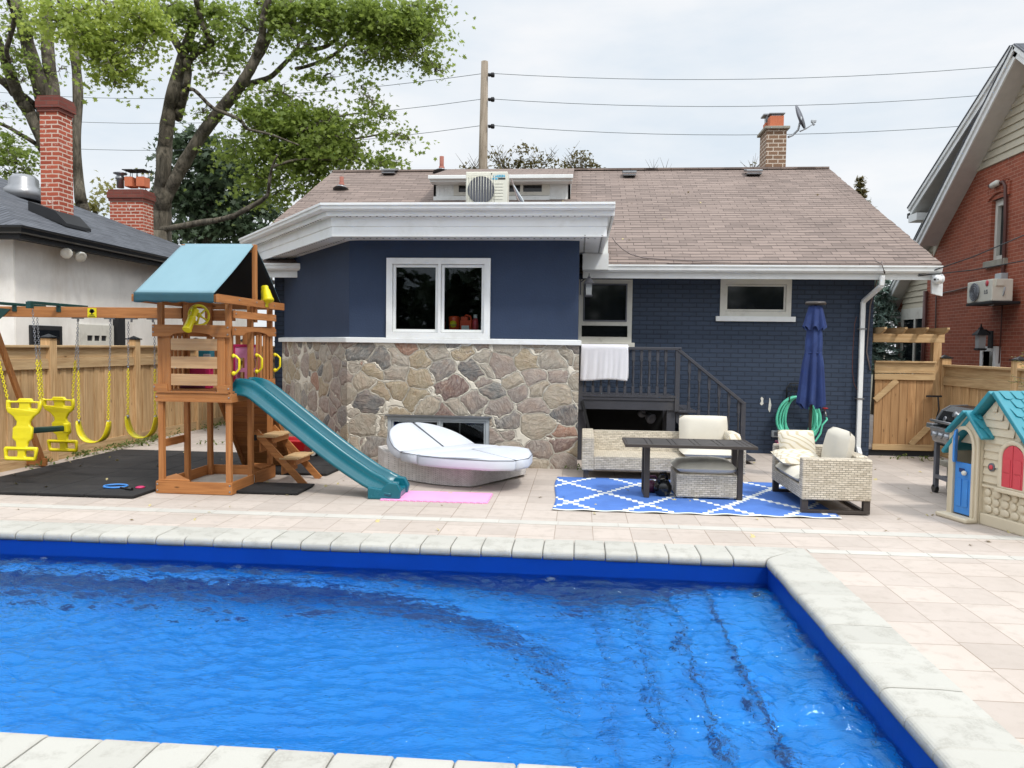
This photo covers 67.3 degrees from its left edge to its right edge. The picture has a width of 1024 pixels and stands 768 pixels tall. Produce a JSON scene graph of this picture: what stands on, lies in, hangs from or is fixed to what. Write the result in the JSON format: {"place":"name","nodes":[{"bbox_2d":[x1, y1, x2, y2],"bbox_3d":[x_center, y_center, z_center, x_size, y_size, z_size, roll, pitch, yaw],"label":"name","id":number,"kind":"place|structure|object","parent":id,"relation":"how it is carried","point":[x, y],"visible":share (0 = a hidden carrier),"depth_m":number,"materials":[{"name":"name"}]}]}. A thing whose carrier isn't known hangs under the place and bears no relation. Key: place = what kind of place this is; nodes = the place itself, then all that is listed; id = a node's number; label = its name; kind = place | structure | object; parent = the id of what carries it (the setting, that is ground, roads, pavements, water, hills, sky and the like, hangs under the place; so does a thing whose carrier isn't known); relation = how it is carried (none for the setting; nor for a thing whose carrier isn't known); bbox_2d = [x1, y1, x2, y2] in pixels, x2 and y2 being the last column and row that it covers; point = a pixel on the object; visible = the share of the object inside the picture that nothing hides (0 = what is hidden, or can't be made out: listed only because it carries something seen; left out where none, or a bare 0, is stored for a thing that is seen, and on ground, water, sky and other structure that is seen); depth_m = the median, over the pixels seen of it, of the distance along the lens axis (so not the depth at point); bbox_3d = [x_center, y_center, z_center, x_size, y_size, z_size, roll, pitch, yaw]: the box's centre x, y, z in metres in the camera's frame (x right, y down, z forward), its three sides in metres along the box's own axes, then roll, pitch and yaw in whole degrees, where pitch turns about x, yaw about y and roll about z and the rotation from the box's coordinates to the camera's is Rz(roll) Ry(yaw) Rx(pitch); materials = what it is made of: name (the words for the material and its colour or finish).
{"place":"outdoors","nodes":[
{"label":"outdoors","id":0,"kind":"place"},
{"bbox_2d":[180,368,213,388],"bbox_3d":[-3.860,-0.085,9.368,0.360,0.270,0.220,1,3,5],"label":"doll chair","id":1,"kind":"object","parent":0,"point":[196,371],"visible":0.3,"depth_m":9.42,"materials":[{"name":"pink plastic"}]},
{"bbox_2d":[0,554,912,767],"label":"pool water","id":2,"kind":"structure","parent":0,"point":[516,669],"depth_m":4.62,"materials":[{"name":"liquid"}]},
{"bbox_2d":[460,314,471,329],"bbox_3d":[-0.664,-0.897,11.236,0.184,0.249,0.108,1,3,5],"label":"detergent jug","id":3,"kind":"object","parent":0,"point":[465,323],"visible":0.87,"depth_m":11.19,"materials":[{"name":"red plastic"}]},
{"bbox_2d":[0,414,1023,745],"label":"patio","id":4,"kind":"structure","parent":0,"point":[958,622],"depth_m":7.42,"materials":[{"name":"stone"}]},
{"bbox_2d":[0,473,52,482],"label":"rubber tile","id":5,"kind":"object","parent":4,"relation":"on","point":[21,478],"visible":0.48,"depth_m":9.59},
{"bbox_2d":[0,483,66,495],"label":"rubber tile","id":6,"kind":"object","parent":4,"relation":"on","point":[27,489],"visible":0.73,"depth_m":8.87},
{"bbox_2d":[14,467,81,474],"bbox_3d":[-6.098,1.157,10.146,0.572,0.034,0.572,1,3,5],"label":"rubber tile","id":7,"kind":"object","parent":4,"relation":"on","point":[51,470],"visible":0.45,"depth_m":10.13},
{"bbox_2d":[36,484,110,496],"bbox_3d":[-5.043,1.232,8.892,0.572,0.036,0.572,1,3,5],"label":"rubber tile","id":8,"kind":"object","parent":4,"relation":"on","point":[73,490],"visible":0.73,"depth_m":8.79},
{"bbox_2d":[45,460,109,467],"bbox_3d":[-6.047,1.129,10.723,0.572,0.034,0.572,1,3,5],"label":"rubber tile","id":9,"kind":"object","parent":4,"relation":"on","point":[77,463],"visible":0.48,"depth_m":10.72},
{"bbox_2d":[0,301,182,466],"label":"swing frame","id":10,"kind":"object","parent":4,"relation":"on","point":[71,311],"visible":0.96,"depth_m":9.50,"materials":[{"name":"brown wood"}]},
{"bbox_2d":[0,308,78,460],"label":"glider swing","id":11,"kind":"object","parent":10,"relation":"hanging from","point":[24,414],"visible":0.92,"depth_m":9.12,"materials":[{"name":"yellow plastic"}]},
{"bbox_2d":[75,322,111,442],"bbox_3d":[-5.186,-0.025,9.547,0.460,1.515,0.130,1,3,5],"label":"belt swing","id":12,"kind":"object","parent":10,"relation":"hanging from","point":[82,436],"visible":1,"depth_m":9.55,"materials":[{"name":"yellow plastic"}]},
{"bbox_2d":[125,321,157,438],"bbox_3d":[-4.581,-0.051,9.493,0.388,1.442,0.130,1,3,5],"label":"belt swing","id":13,"kind":"object","parent":10,"relation":"hanging from","point":[131,431],"visible":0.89,"depth_m":9.49,"materials":[{"name":"yellow plastic"}]},
{"bbox_2d":[76,455,130,460],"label":"rubber tile","id":14,"kind":"object","parent":4,"relation":"on","point":[102,458],"visible":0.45,"depth_m":11.31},
{"bbox_2d":[71,476,141,484],"bbox_3d":[-4.993,1.205,9.469,0.572,0.034,0.572,1,3,5],"label":"rubber tile","id":15,"kind":"object","parent":4,"relation":"on","point":[99,480],"visible":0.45,"depth_m":9.46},
{"bbox_2d":[85,485,155,498],"bbox_3d":[-4.465,1.242,8.842,0.572,0.036,0.572,1,3,5],"label":"rubber tile","id":16,"kind":"object","parent":4,"relation":"on","point":[120,493],"visible":0.88,"depth_m":8.70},
{"bbox_2d":[98,449,154,455],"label":"rubber tile","id":17,"kind":"object","parent":4,"relation":"on","point":[131,452],"visible":0.54,"depth_m":11.86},
{"bbox_2d":[101,469,158,476],"bbox_3d":[-4.942,1.177,10.046,0.572,0.034,0.572,1,3,5],"label":"rubber tile","id":18,"kind":"object","parent":4,"relation":"on","point":[133,473],"visible":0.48,"depth_m":10.00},
{"bbox_2d":[0,334,274,471],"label":"board fence","id":19,"kind":"object","parent":4,"relation":"on","point":[57,365],"visible":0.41,"depth_m":12.07,"materials":[{"name":"wood"}]},
{"bbox_2d":[122,477,158,485],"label":"rubber tile","id":20,"kind":"object","parent":4,"relation":"on","point":[146,481],"visible":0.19,"depth_m":9.36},
{"bbox_2d":[114,456,170,461],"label":"rubber tile","id":21,"kind":"object","parent":4,"relation":"on","point":[141,459],"visible":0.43,"depth_m":11.19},
{"bbox_2d":[127,462,183,469],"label":"rubber tile","id":22,"kind":"object","parent":4,"relation":"on","point":[152,465],"visible":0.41,"depth_m":10.58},
{"bbox_2d":[135,450,183,456],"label":"rubber tile","id":23,"kind":"object","parent":4,"relation":"on","point":[168,453],"visible":0.34,"depth_m":11.78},
{"bbox_2d":[153,457,206,462],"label":"rubber tile","id":24,"kind":"object","parent":4,"relation":"on","point":[176,459],"visible":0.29,"depth_m":11.22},
{"bbox_2d":[131,244,290,494],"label":"play tower","id":25,"kind":"structure","parent":4,"relation":"on","point":[230,279],"depth_m":9.00,"materials":[{"name":"brown wood"}]},
{"bbox_2d":[182,307,198,332],"bbox_3d":[-3.619,-0.720,8.652,0.107,0.288,0.244,1,3,5],"label":"toy telescope","id":26,"kind":"object","parent":25,"relation":"attached to","point":[190,322],"visible":1,"depth_m":8.61,"materials":[{"name":"yellow plastic"}]},
{"bbox_2d":[188,304,209,324],"bbox_3d":[-3.591,-0.789,8.819,0.258,0.258,0.060,-2,4,-42],"label":"steering wheel","id":27,"kind":"object","parent":25,"relation":"attached to","point":[198,315],"visible":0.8,"depth_m":8.83,"materials":[{"name":"yellow plastic"}]},
{"bbox_2d":[198,351,214,388],"bbox_3d":[-3.683,-0.173,9.268,0.160,0.461,0.140,1,3,5],"label":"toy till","id":28,"kind":"object","parent":25,"relation":"on","point":[206,354],"visible":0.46,"depth_m":9.22,"materials":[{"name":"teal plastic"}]},
{"bbox_2d":[233,344,255,380],"bbox_3d":[-3.351,-0.231,9.739,0.315,0.540,0.120,1,3,5],"label":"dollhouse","id":29,"kind":"object","parent":25,"relation":"on","point":[239,350],"visible":0.25,"depth_m":9.69,"materials":[{"name":"pink plastic"}]},
{"bbox_2d":[261,285,273,306],"bbox_3d":[-3.079,-1.100,9.622,0.151,0.282,0.285,-1,3,-33],"label":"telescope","id":30,"kind":"object","parent":25,"relation":"attached to","point":[266,296],"visible":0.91,"depth_m":9.55,"materials":[{"name":"yellow plastic"}]},
{"bbox_2d":[236,482,314,494],"bbox_3d":[-2.821,1.248,9.170,0.752,0.035,0.592,1,3,5],"label":"rubber tile","id":31,"kind":"object","parent":4,"relation":"on","point":[268,488],"visible":1,"depth_m":9.07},
{"bbox_2d":[254,425,321,482],"bbox_3d":[-2.832,0.907,9.733,0.689,0.716,0.590,1,3,5],"label":"step ladder","id":32,"kind":"object","parent":4,"relation":"on","point":[268,441],"visible":0.87,"depth_m":9.56,"materials":[{"name":"brown wood"}]},
{"bbox_2d":[288,436,317,455],"bbox_3d":[-3.320,0.931,11.540,0.705,0.419,0.520,1,3,5],"label":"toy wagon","id":33,"kind":"object","parent":4,"relation":"on","point":[299,445],"visible":0.07,"depth_m":11.31,"materials":[{"name":"red plastic"}]},
{"bbox_2d":[278,465,338,475],"bbox_3d":[-2.752,1.182,10.528,0.692,0.035,0.632,1,3,8],"label":"rubber tile","id":34,"kind":"object","parent":4,"relation":"on","point":[321,470],"visible":0.52,"depth_m":10.47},
{"bbox_2d":[233,377,409,498],"bbox_3d":[-2.245,0.611,8.986,2.075,1.340,0.492,1,3,7],"label":"wavy slide","id":35,"kind":"object","parent":4,"relation":"on","point":[296,419],"visible":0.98,"depth_m":8.82,"materials":[{"name":"teal plastic"}]},
{"bbox_2d":[380,491,492,503],"bbox_3d":[-0.853,1.299,8.851,1.218,0.013,0.578,1,3,5],"label":"foam mat","id":36,"kind":"object","parent":4,"relation":"on","point":[449,497],"visible":0.99,"depth_m":8.79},
{"bbox_2d":[378,445,525,486],"bbox_3d":[-0.846,1.060,10.301,2.052,0.351,1.588,1,3,5],"label":"wicker daybed","id":37,"kind":"object","parent":4,"relation":"on","point":[387,459],"visible":0.42,"depth_m":9.72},
{"bbox_2d":[387,422,442,458],"bbox_3d":[-1.373,0.732,10.159,0.735,0.396,0.602,-2,4,-43],"label":"daybed cushion","id":38,"kind":"object","parent":37,"relation":"on","point":[401,437],"visible":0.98,"depth_m":10.05,"materials":[{"name":"white fabric"}]},
{"bbox_2d":[414,422,474,446],"bbox_3d":[-0.943,0.719,10.560,0.707,0.386,0.535,3,3,35],"label":"daybed cushion","id":39,"kind":"object","parent":37,"relation":"on","point":[443,436],"visible":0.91,"depth_m":10.46,"materials":[{"name":"white fabric"}]},
{"bbox_2d":[401,444,496,463],"bbox_3d":[-0.792,0.892,10.049,1.402,0.152,0.360,-2,4,-43],"label":"daybed cushion","id":40,"kind":"object","parent":37,"relation":"on","point":[409,456],"visible":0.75,"depth_m":9.75,"materials":[{"name":"white fabric"}]},
{"bbox_2d":[417,449,515,470],"bbox_3d":[-0.482,0.934,9.347,0.867,0.156,1.086,-2,4,-43],"label":"daybed cushion","id":41,"kind":"object","parent":37,"relation":"on","point":[469,459],"visible":1,"depth_m":9.19,"materials":[{"name":"white fabric"}]},
{"bbox_2d":[473,446,532,469],"bbox_3d":[0.011,0.917,9.790,0.651,0.158,1.196,-1,3,-32],"label":"daybed cushion","id":42,"kind":"object","parent":37,"relation":"on","point":[522,457],"visible":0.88,"depth_m":9.58,"materials":[{"name":"white fabric"}]},
{"bbox_2d":[0,538,937,767],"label":"pool shell","id":43,"kind":"object","parent":4,"relation":"in","point":[908,746],"visible":0.02,"depth_m":6.54},
{"bbox_2d":[25,419,943,469],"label":"weeds","id":44,"kind":"object","parent":4,"relation":"on","point":[152,439],"visible":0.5,"depth_m":12.44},
{"bbox_2d":[0,503,1023,559],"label":"patio border","id":45,"kind":"object","parent":4,"relation":"on","point":[964,536],"visible":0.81,"depth_m":7.55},
{"bbox_2d":[0,520,1023,767],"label":"pool coping","id":46,"kind":"object","parent":4,"relation":"on","point":[944,720],"visible":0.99,"depth_m":4.50,"materials":[{"name":"stone"}]},
{"bbox_2d":[13,192,1014,544],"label":"fallen leaves","id":47,"kind":"object","parent":4,"relation":"on","point":[563,496],"visible":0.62,"depth_m":8.80,"materials":[{"name":"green plant"}]},
{"bbox_2d":[238,113,942,468],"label":"painted brick house","id":48,"kind":"structure","parent":4,"relation":"on","point":[382,275],"depth_m":12.61,"materials":[{"name":"brick"}]},
{"bbox_2d":[386,258,490,338],"bbox_3d":[-1.061,-1.234,11.081,1.510,1.150,0.085,1,3,5],"label":"window","id":49,"kind":"structure","parent":48,"relation":"in","point":[392,264],"depth_m":11.06,"materials":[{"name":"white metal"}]},
{"bbox_2d":[385,414,491,444],"bbox_3d":[-1.073,0.795,11.182,1.560,0.687,0.110,1,3,5],"label":"basement window","id":50,"kind":"structure","parent":48,"relation":"in","point":[439,419],"depth_m":11.15,"materials":[{"name":"grey metal"}]},
{"bbox_2d":[466,172,523,201],"bbox_3d":[-0.289,-3.204,13.795,1.080,1.180,0.531,1,3,5],"label":"air conditioner","id":51,"kind":"object","parent":48,"relation":"on","point":[487,186],"visible":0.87,"depth_m":13.73,"materials":[{"name":"beige paint"}]},
{"bbox_2d":[580,275,593,296],"bbox_3d":[1.135,-1.497,11.637,0.214,0.357,0.156,1,3,5],"label":"wall lantern","id":52,"kind":"object","parent":48,"relation":"attached to","point":[588,282],"depth_m":11.59,"materials":[{"name":"grey paint"}]},
{"bbox_2d":[578,279,634,346],"bbox_3d":[1.608,-1.200,13.042,0.950,1.140,0.130,1,3,5],"label":"window","id":53,"kind":"structure","parent":48,"relation":"in","point":[605,317],"depth_m":13.07,"materials":[{"name":"clear glass"}]},
{"bbox_2d":[612,237,884,369],"bbox_3d":[3.775,-1.320,12.510,4.314,2.154,0.702,1,3,5],"label":"roof cable","id":54,"kind":"object","parent":48,"relation":"on","point":[881,262],"visible":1,"depth_m":12.42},
{"bbox_2d":[715,279,795,321],"bbox_3d":[4.067,-1.396,12.830,1.300,0.705,0.095,1,3,5],"label":"window","id":55,"kind":"structure","parent":48,"relation":"in","point":[748,300],"depth_m":12.84,"materials":[{"name":"clear glass"}]},
{"bbox_2d":[786,383,798,401],"bbox_3d":[4.712,0.138,12.715,0.304,0.310,0.212,1,3,5],"label":"hose rack","id":56,"kind":"object","parent":48,"relation":"attached to","point":[789,396],"visible":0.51,"depth_m":12.80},
{"bbox_2d":[775,396,827,441],"bbox_3d":[4.781,0.637,12.703,0.862,0.895,0.145,1,3,5],"label":"garden hose","id":57,"kind":"object","parent":56,"relation":"hanging from","point":[781,423],"visible":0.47,"depth_m":12.68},
{"bbox_2d":[788,105,815,137],"bbox_3d":[6.520,-5.939,17.396,0.586,0.783,0.483,1,3,5],"label":"satellite dish","id":58,"kind":"object","parent":48,"relation":"attached to","point":[801,118],"visible":1,"depth_m":17.38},
{"bbox_2d":[582,428,745,477],"bbox_3d":[2.020,0.958,10.472,2.130,0.588,0.760,1,3,5],"label":"wicker sofa","id":59,"kind":"object","parent":4,"relation":"on","point":[605,450],"visible":0.48,"depth_m":10.32,"materials":[{"name":"beige wicker"}]},
{"bbox_2d":[679,448,730,458],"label":"seat cushion","id":60,"kind":"object","parent":59,"relation":"on","point":[722,453],"visible":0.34,"depth_m":10.07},
{"bbox_2d":[679,415,727,439],"bbox_3d":[2.632,0.641,10.581,0.660,0.411,0.226,1,3,5],"label":"back cushion","id":61,"kind":"object","parent":60,"relation":"on","point":[701,427],"visible":0.69,"depth_m":10.50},
{"bbox_2d":[577,346,755,460],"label":"wooden staircase","id":62,"kind":"structure","parent":4,"relation":"on","point":[607,410],"depth_m":11.80,"materials":[{"name":"grey paint"}]},
{"bbox_2d":[580,344,628,380],"bbox_3d":[1.422,-0.329,11.802,0.746,0.563,0.145,1,3,5],"label":"bath towel","id":63,"kind":"object","parent":62,"relation":"hanging from","point":[604,361],"visible":1,"depth_m":11.74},
{"bbox_2d":[552,477,841,518],"bbox_3d":[2.013,1.316,9.130,3.040,0.020,2.106,1,3,5],"label":"outdoor rug","id":64,"kind":"object","parent":4,"relation":"on","point":[614,494],"visible":0.75,"depth_m":8.75,"materials":[{"name":"fabric"}]},
{"bbox_2d":[654,471,671,495],"bbox_3d":[1.779,1.176,9.066,0.209,0.284,0.209,1,3,5],"label":"kettlebell","id":65,"kind":"object","parent":64,"relation":"on","point":[662,486],"visible":1,"depth_m":8.99,"materials":[{"name":"black metal"}]},
{"bbox_2d":[622,437,757,499],"bbox_3d":[2.042,1.001,8.989,1.470,0.648,0.670,1,3,5],"label":"patio table","id":66,"kind":"object","parent":64,"relation":"on","point":[737,448],"visible":0.94,"depth_m":8.90,"materials":[{"name":"brown metal"}]},
{"bbox_2d":[670,466,736,499],"bbox_3d":[2.276,1.175,9.178,0.690,0.288,0.610,1,3,5],"label":"wicker ottoman","id":67,"kind":"object","parent":64,"relation":"on","point":[704,485],"visible":0.93,"depth_m":8.88,"materials":[{"name":"wicker"}]},
{"bbox_2d":[670,456,736,474],"bbox_3d":[2.279,0.971,9.168,0.730,0.182,0.650,1,3,5],"label":"seat cushion","id":68,"kind":"object","parent":67,"relation":"on","point":[704,465],"visible":0.98,"depth_m":8.90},
{"bbox_2d":[772,443,872,514],"bbox_3d":[3.505,1.049,8.798,0.720,0.608,1.300,1,3,5],"label":"wicker armchair","id":69,"kind":"object","parent":64,"relation":"on","point":[846,480],"visible":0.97,"depth_m":8.16,"materials":[{"name":"beige wicker"}]},
{"bbox_2d":[774,462,799,481],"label":"seat cushion","id":70,"kind":"object","parent":69,"relation":"on","point":[792,472],"visible":0.22,"depth_m":8.69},
{"bbox_2d":[771,449,818,465],"bbox_3d":[3.329,0.865,8.936,0.539,0.198,0.392,1,3,-3],"label":"throw pillow","id":71,"kind":"object","parent":70,"relation":"on","point":[790,457],"visible":0.69,"depth_m":8.85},
{"bbox_2d":[778,430,815,453],"bbox_3d":[3.416,0.744,9.212,0.443,0.376,0.238,1,3,5],"label":"throw pillow","id":72,"kind":"object","parent":70,"relation":"on","point":[797,439],"visible":0.59,"depth_m":9.15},
{"bbox_2d":[821,427,854,457],"bbox_3d":[3.652,0.729,8.630,0.256,0.453,0.620,1,3,5],"label":"back cushion","id":73,"kind":"object","parent":70,"relation":"on","point":[839,443],"visible":0.69,"depth_m":8.41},
{"bbox_2d":[796,301,826,429],"bbox_3d":[4.004,0.097,10.307,0.500,2.400,0.500,1,3,5],"label":"patio umbrella","id":74,"kind":"object","parent":4,"relation":"on","point":[811,390],"visible":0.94,"depth_m":10.20,"materials":[{"name":"blue fabric"}]},
{"bbox_2d":[868,361,941,456],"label":"garden gate","id":75,"kind":"structure","parent":4,"relation":"on","point":[902,415],"depth_m":12.81,"materials":[{"name":"wood"}]},
{"bbox_2d":[872,327,949,450],"bbox_3d":[6.586,0.131,12.947,1.170,2.140,1.100,1,3,5],"label":"pergola","id":76,"kind":"object","parent":4,"relation":"on","point":[934,338],"visible":0.69,"depth_m":12.75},
{"bbox_2d":[926,405,975,491],"bbox_3d":[5.425,0.824,9.057,0.684,1.106,1.250,1,3,5],"label":"gas barbecue","id":77,"kind":"object","parent":4,"relation":"on","point":[946,417],"visible":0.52,"depth_m":9.38,"materials":[{"name":"metal"}]},
{"bbox_2d":[935,391,1023,536],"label":"plastic playhouse","id":78,"kind":"object","parent":4,"relation":"on","point":[983,447],"visible":1,"depth_m":7.73,"materials":[{"name":"beige plastic"}]},
{"bbox_2d":[952,429,957,461],"bbox_3d":[4.645,0.643,8.052,0.102,0.347,0.026,-2,4,-41],"label":"upper door","id":79,"kind":"structure","parent":78,"relation":"in","point":[955,437],"depth_m":8.03,"materials":[{"name":"blue plastic"}]},
{"bbox_2d":[954,461,970,515],"bbox_3d":[4.703,1.089,8.014,0.100,0.540,0.229,1,3,5],"label":"lower door","id":80,"kind":"structure","parent":78,"relation":"in","point":[961,489],"depth_m":8.01,"materials":[{"name":"blue plastic"}]},
{"bbox_2d":[939,355,1023,457],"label":"board fence","id":81,"kind":"object","parent":4,"relation":"on","point":[969,385],"visible":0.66,"depth_m":11.89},
{"bbox_2d":[0,0,1023,352],"label":"sky","id":82,"kind":"structure","parent":0,"point":[637,42],"materials":[{"name":"white"}]},
{"bbox_2d":[870,358,891,410],"bbox_3d":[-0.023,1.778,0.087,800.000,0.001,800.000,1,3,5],"label":"ground","id":83,"kind":"structure","parent":0,"point":[871,388],"depth_m":37.99,"materials":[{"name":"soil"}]},
{"bbox_2d":[0,0,92,211],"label":"maple tree","id":84,"kind":"object","parent":83,"relation":"on","point":[43,81],"visible":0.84,"depth_m":24.45,"materials":[{"name":"green plant"}]},
{"bbox_2d":[0,0,196,108],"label":"foliage","id":85,"kind":"object","parent":84,"relation":"attached to","point":[98,46],"visible":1,"depth_m":20.58,"materials":[{"name":"green plant"}]},
{"bbox_2d":[73,168,152,216],"bbox_3d":[-17.581,-4.684,33.225,4.231,9.140,2.941,2,3,23],"label":"yellowing tree","id":86,"kind":"object","parent":83,"relation":"on","point":[94,206],"visible":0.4,"depth_m":33.04,"materials":[{"name":"green plant"}]},
{"bbox_2d":[0,95,274,344],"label":"stucco bungalow","id":87,"kind":"object","parent":83,"relation":"on","point":[125,250],"visible":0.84,"depth_m":14.25,"materials":[{"name":"grey"}]},
{"bbox_2d":[29,325,62,344],"bbox_3d":[-7.966,-0.748,13.142,0.075,0.499,0.781,1,3,5],"label":"window","id":88,"kind":"structure","parent":87,"relation":"in","point":[56,331],"depth_m":13.04,"materials":[{"name":"black glass"}]},
{"bbox_2d":[60,248,86,261],"bbox_3d":[-7.651,-2.272,13.370,0.272,0.264,0.496,1,3,5],"label":"floodlight","id":89,"kind":"object","parent":87,"relation":"attached to","point":[67,253],"visible":0.95,"depth_m":13.42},
{"bbox_2d":[77,324,113,344],"bbox_3d":[-7.844,-0.539,14.503,0.050,1.151,1.034,1,3,5],"label":"side door","id":90,"kind":"structure","parent":87,"relation":"in","point":[88,334],"depth_m":14.42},
{"bbox_2d":[144,120,289,244],"bbox_3d":[-11.535,-5.430,31.833,8.907,10.925,4.779,1,3,5],"label":"dark maple","id":91,"kind":"object","parent":83,"relation":"on","point":[198,197],"visible":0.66,"depth_m":31.16,"materials":[{"name":"green plant"}]},
{"bbox_2d":[143,0,475,241],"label":"silver maple","id":92,"kind":"object","parent":83,"relation":"on","point":[320,141],"visible":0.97,"depth_m":22.53,"materials":[{"name":"green plant"}]},
{"bbox_2d":[478,60,494,168],"bbox_3d":[-0.918,-5.163,25.957,0.600,11.246,0.349,1,3,5],"label":"utility pole","id":93,"kind":"object","parent":83,"relation":"on","point":[484,126],"visible":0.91,"depth_m":25.67,"materials":[{"name":"brown wood"}]},
{"bbox_2d":[13,125,957,150],"bbox_3d":[-3.166,-8.991,27.330,38.196,0.975,2.326,1,3,9],"label":"power line","id":94,"kind":"object","parent":93,"relation":"attached to","point":[546,129],"visible":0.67,"depth_m":25.71,"materials":[{"name":"metal"}]},
{"bbox_2d":[4,95,977,123],"bbox_3d":[-2.837,-9.997,27.238,38.779,1.157,2.354,1,3,9],"label":"power line","id":95,"kind":"object","parent":93,"relation":"attached to","point":[592,104],"visible":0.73,"depth_m":25.60,"materials":[{"name":"metal"}]},
{"bbox_2d":[0,66,995,98],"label":"power line","id":96,"kind":"object","parent":93,"relation":"attached to","point":[571,77],"visible":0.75,"depth_m":25.57,"materials":[{"name":"metal"}]},
{"bbox_2d":[487,142,565,168],"bbox_3d":[0.455,-5.631,35.908,3.998,11.239,2.551,1,3,5],"label":"hedge maple","id":97,"kind":"object","parent":83,"relation":"on","point":[517,163],"visible":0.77,"depth_m":35.43,"materials":[{"name":"green plant"}]},
{"bbox_2d":[551,142,605,167],"bbox_3d":[3.164,-6.049,37.612,2.308,11.975,2.345,-1,3,-34],"label":"hedge maple","id":98,"kind":"object","parent":83,"relation":"on","point":[585,165],"visible":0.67,"depth_m":37.20,"materials":[{"name":"green plant"}]},
{"bbox_2d":[854,175,877,206],"bbox_3d":[12.985,-3.659,28.846,1.462,8.317,1.396,1,3,5],"label":"spruce tree","id":99,"kind":"object","parent":83,"relation":"on","point":[863,192],"visible":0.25,"depth_m":28.56,"materials":[{"name":"green plant"}]},
{"bbox_2d":[870,280,904,413],"bbox_3d":[10.108,-1.379,21.130,1.806,4.444,1.930,1,3,5],"label":"spruce tree","id":100,"kind":"object","parent":83,"relation":"on","point":[880,318],"visible":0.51,"depth_m":20.90,"materials":[{"name":"green plant"}]},
{"bbox_2d":[885,43,1023,373],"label":"red brick house","id":101,"kind":"structure","parent":83,"relation":"on","point":[955,207],"depth_m":16.02,"materials":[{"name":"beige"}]},
{"bbox_2d":[899,307,922,373],"bbox_3d":[10.476,-1.022,19.673,0.060,1.883,2.474,1,3,5],"label":"window","id":102,"kind":"structure","parent":101,"relation":"in","point":[912,317],"depth_m":20.23,"materials":[{"name":"white glass"}]},
{"bbox_2d":[972,324,993,350],"bbox_3d":[9.483,-0.945,15.475,0.327,0.544,0.238,1,3,5],"label":"wall lantern","id":103,"kind":"object","parent":101,"relation":"attached to","point":[981,333],"depth_m":15.42,"materials":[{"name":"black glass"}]},
{"bbox_2d":[979,346,1000,366],"bbox_3d":[9.724,-0.280,15.651,0.100,0.976,0.604,1,3,5],"label":"window","id":104,"kind":"structure","parent":101,"relation":"in","point":[994,352],"depth_m":15.46,"materials":[{"name":"white metal"}]},
{"bbox_2d":[966,279,1020,305],"bbox_3d":[9.399,-1.784,15.043,0.534,0.472,1.012,1,3,5],"label":"air conditioner","id":105,"kind":"object","parent":101,"relation":"attached to","point":[988,292],"visible":0.99,"depth_m":14.70,"materials":[{"name":"beige paint"}]},
{"bbox_2d":[983,178,1011,267],"bbox_3d":[9.768,-3.215,15.351,0.260,1.730,0.837,1,3,5],"label":"window","id":106,"kind":"structure","parent":101,"relation":"in","point":[998,236],"depth_m":15.52,"materials":[{"name":"white wood"}]},
{"bbox_2d":[988,180,1007,272],"bbox_3d":[9.660,-2.833,15.338,0.070,2.440,0.700,1,3,5],"label":"line set","id":107,"kind":"object","parent":101,"relation":"attached to","point":[1005,207],"visible":0.56,"depth_m":15.00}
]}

